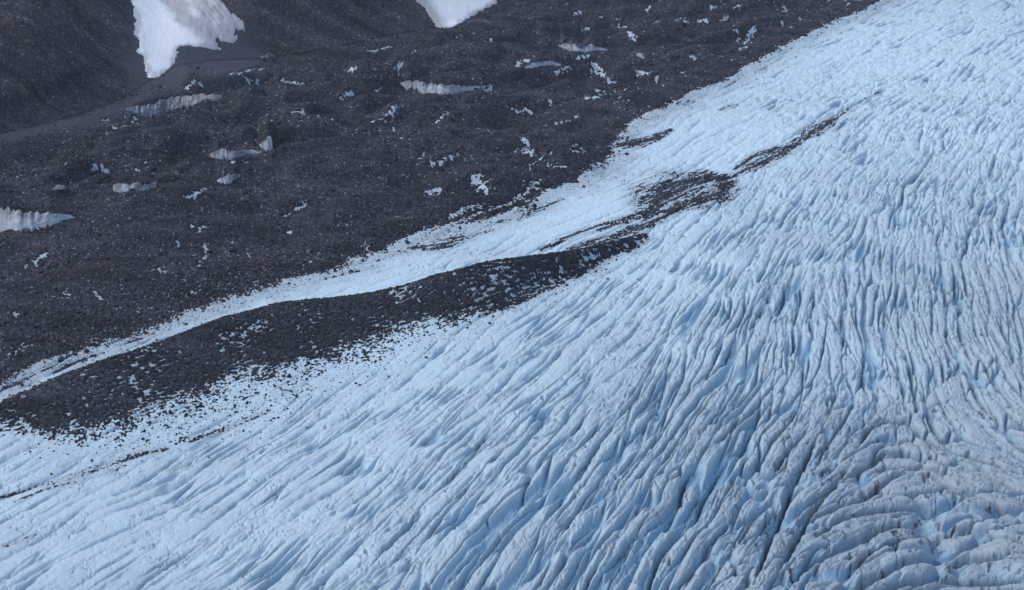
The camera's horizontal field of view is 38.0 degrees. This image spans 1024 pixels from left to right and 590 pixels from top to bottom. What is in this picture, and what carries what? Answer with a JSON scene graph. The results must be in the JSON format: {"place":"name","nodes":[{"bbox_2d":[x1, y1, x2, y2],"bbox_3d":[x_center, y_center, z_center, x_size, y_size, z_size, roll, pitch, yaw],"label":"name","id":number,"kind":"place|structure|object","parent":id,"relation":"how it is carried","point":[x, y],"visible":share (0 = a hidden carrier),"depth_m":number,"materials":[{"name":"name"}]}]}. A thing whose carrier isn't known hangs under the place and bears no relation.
{"place":"outdoors","nodes":[
{"label":"outdoors","id":0,"kind":"place"},
{"bbox_2d":[0,0,539,132],"bbox_3d":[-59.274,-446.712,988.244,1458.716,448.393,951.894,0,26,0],"label":"hillside","id":1,"kind":"structure","parent":0,"point":[71,87],"depth_m":791.60,"materials":[{"name":"grey gravel"}]},
{"bbox_2d":[131,0,244,77],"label":"snow patch","id":2,"kind":"object","parent":1,"relation":"on","point":[164,30],"visible":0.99,"depth_m":826.41,"materials":[{"name":"white snow"}]},
{"bbox_2d":[0,0,496,129],"bbox_3d":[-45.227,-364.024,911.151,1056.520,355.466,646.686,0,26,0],"label":"scree","id":3,"kind":"structure","parent":1,"relation":"on","point":[123,86],"depth_m":777.09,"materials":[{"name":"stone"}]},
{"bbox_2d":[0,3,900,479],"bbox_3d":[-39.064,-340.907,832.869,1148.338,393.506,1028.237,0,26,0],"label":"gravel","id":4,"kind":"structure","parent":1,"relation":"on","point":[290,363],"depth_m":511.54,"materials":[{"name":"grey gravel"}]},
{"bbox_2d":[416,0,496,27],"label":"snow patch","id":5,"kind":"object","parent":1,"relation":"on","point":[447,13],"visible":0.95,"depth_m":905.84,"materials":[{"name":"white snow"}]},
{"bbox_2d":[0,0,892,392],"bbox_3d":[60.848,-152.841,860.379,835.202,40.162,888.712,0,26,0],"label":"debris slope","id":6,"kind":"structure","parent":0,"point":[174,138],"depth_m":710.43,"materials":[{"name":"grey gravel"}]},
{"bbox_2d":[0,206,74,231],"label":"ice wall","id":7,"kind":"structure","parent":6,"relation":"on","point":[18,219],"depth_m":602.59,"materials":[{"name":"white ice"}]},
{"bbox_2d":[52,184,66,190],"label":"boulder","id":8,"kind":"object","parent":6,"relation":"on","point":[58,187],"visible":1,"depth_m":654.61,"materials":[{"name":"grey stone"}]},
{"bbox_2d":[113,182,156,192],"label":"ice wall","id":9,"kind":"structure","parent":6,"relation":"on","point":[124,187],"depth_m":629.63,"materials":[{"name":"white ice"}]},
{"bbox_2d":[125,93,220,117],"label":"ice wall","id":10,"kind":"structure","parent":6,"relation":"on","point":[171,104],"depth_m":766.10,"materials":[{"name":"grey ice"}]},
{"bbox_2d":[217,173,240,184],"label":"ice wall","id":11,"kind":"structure","parent":6,"relation":"on","point":[228,179],"depth_m":662.39,"materials":[{"name":"white ice"}]},
{"bbox_2d":[210,148,260,159],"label":"ice wall","id":12,"kind":"structure","parent":6,"relation":"on","point":[221,153],"depth_m":697.20,"materials":[{"name":"white ice"}]},
{"bbox_2d":[259,136,273,150],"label":"ice wall","id":13,"kind":"structure","parent":6,"relation":"on","point":[266,144],"depth_m":706.90,"materials":[{"name":"white ice"}]},
{"bbox_2d":[260,53,275,60],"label":"rock outcrop","id":14,"kind":"object","parent":6,"relation":"on","point":[268,56],"visible":1,"depth_m":828.51,"materials":[{"name":"grey stone"}]},
{"bbox_2d":[0,0,872,385],"bbox_3d":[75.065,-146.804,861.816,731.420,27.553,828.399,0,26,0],"label":"rubble","id":15,"kind":"object","parent":6,"relation":"on","point":[616,30],"visible":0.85,"depth_m":671.04,"materials":[{"name":"stone"}]},
{"bbox_2d":[400,80,485,94],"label":"ice wall","id":16,"kind":"structure","parent":6,"relation":"on","point":[432,88],"depth_m":776.85,"materials":[{"name":"grey ice"}]},
{"bbox_2d":[525,60,560,68],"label":"ice wall","id":17,"kind":"structure","parent":6,"relation":"on","point":[541,63],"depth_m":833.26,"materials":[{"name":"grey ice"}]},
{"bbox_2d":[558,43,580,51],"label":"ice wall","id":18,"kind":"structure","parent":6,"relation":"on","point":[569,47],"depth_m":859.20,"materials":[{"name":"grey ice"}]},
{"bbox_2d":[581,43,606,52],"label":"ice wall","id":19,"kind":"structure","parent":6,"relation":"on","point":[591,47],"depth_m":857.33,"materials":[{"name":"grey ice"}]},
{"bbox_2d":[633,51,644,58],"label":"ice wall","id":20,"kind":"structure","parent":6,"relation":"on","point":[642,55],"depth_m":839.01,"materials":[{"name":"grey ice"}]},
{"bbox_2d":[719,14,728,20],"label":"ice wall","id":21,"kind":"structure","parent":6,"relation":"on","point":[725,18],"depth_m":922.19,"materials":[{"name":"grey ice"}]},
{"bbox_2d":[0,0,1023,589],"bbox_3d":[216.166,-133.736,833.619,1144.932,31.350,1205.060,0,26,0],"label":"glacier","id":22,"kind":"object","parent":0,"point":[800,366],"visible":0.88,"depth_m":500.06,"materials":[{"name":"white ice"}]},
{"bbox_2d":[14,465,125,501],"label":"debris streak","id":23,"kind":"object","parent":22,"relation":"on","point":[57,486],"visible":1,"depth_m":451.79,"materials":[{"name":"black gravel"}]},
{"bbox_2d":[0,448,168,498],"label":"debris streak","id":24,"kind":"object","parent":22,"relation":"on","point":[137,455],"visible":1,"depth_m":464.84,"materials":[{"name":"black gravel"}]},
{"bbox_2d":[189,413,266,442],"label":"debris streak","id":25,"kind":"object","parent":22,"relation":"on","point":[195,439],"visible":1,"depth_m":482.73,"materials":[{"name":"grey gravel"}]},
{"bbox_2d":[0,233,648,450],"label":"medial moraine","id":26,"kind":"structure","parent":22,"relation":"on","point":[183,372],"depth_m":529.51,"materials":[{"name":"grey gravel"}]},
{"bbox_2d":[0,233,646,451],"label":"rubble","id":27,"kind":"object","parent":26,"relation":"on","point":[225,399],"visible":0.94,"depth_m":513.07,"materials":[{"name":"stone"}]},
{"bbox_2d":[407,231,466,253],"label":"debris streak","id":28,"kind":"object","parent":22,"relation":"on","point":[442,245],"visible":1,"depth_m":611.72,"materials":[{"name":"grey gravel"}]},
{"bbox_2d":[446,230,492,247],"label":"debris streak","id":29,"kind":"object","parent":22,"relation":"on","point":[465,240],"visible":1,"depth_m":615.59,"materials":[{"name":"grey gravel"}]},
{"bbox_2d":[495,198,564,222],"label":"debris streak","id":30,"kind":"object","parent":22,"relation":"on","point":[502,220],"visible":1,"depth_m":643.94,"materials":[{"name":"grey gravel"}]},
{"bbox_2d":[540,214,634,250],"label":"debris streak","id":31,"kind":"object","parent":22,"relation":"on","point":[578,232],"visible":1,"depth_m":623.02,"materials":[{"name":"grey gravel"}]},
{"bbox_2d":[566,215,667,249],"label":"debris streak","id":32,"kind":"object","parent":22,"relation":"on","point":[650,224],"visible":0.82,"depth_m":620.72,"materials":[{"name":"grey gravel"}]},
{"bbox_2d":[580,212,674,243],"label":"debris streak","id":33,"kind":"object","parent":22,"relation":"on","point":[630,227],"visible":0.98,"depth_m":627.15,"materials":[{"name":"grey gravel"}]},
{"bbox_2d":[596,201,665,231],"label":"debris streak","id":34,"kind":"object","parent":22,"relation":"on","point":[626,221],"visible":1,"depth_m":633.48,"materials":[{"name":"grey gravel"}]},
{"bbox_2d":[613,128,672,148],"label":"debris streak","id":35,"kind":"object","parent":22,"relation":"on","point":[630,143],"visible":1,"depth_m":723.44,"materials":[{"name":"grey gravel"}]},
{"bbox_2d":[627,169,737,220],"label":"debris streak","id":36,"kind":"object","parent":22,"relation":"on","point":[657,199],"visible":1,"depth_m":667.00,"materials":[{"name":"grey gravel"}]},
{"bbox_2d":[635,180,739,219],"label":"debris streak","id":37,"kind":"object","parent":22,"relation":"on","point":[699,199],"visible":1,"depth_m":655.06,"materials":[{"name":"grey gravel"}]},
{"bbox_2d":[732,142,803,175],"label":"debris streak","id":38,"kind":"object","parent":22,"relation":"on","point":[782,153],"visible":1,"depth_m":701.42,"materials":[{"name":"grey gravel"}]},
{"bbox_2d":[732,136,808,169],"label":"debris streak","id":39,"kind":"object","parent":22,"relation":"on","point":[768,151],"visible":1,"depth_m":710.11,"materials":[{"name":"grey gravel"}]},
{"bbox_2d":[798,117,837,140],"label":"debris streak","id":40,"kind":"object","parent":22,"relation":"on","point":[819,128],"visible":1,"depth_m":736.89,"materials":[{"name":"grey gravel"}]},
{"bbox_2d":[837,91,880,116],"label":"debris streak","id":41,"kind":"object","parent":22,"relation":"on","point":[842,113],"visible":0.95,"depth_m":772.88,"materials":[{"name":"grey gravel"}]}
]}

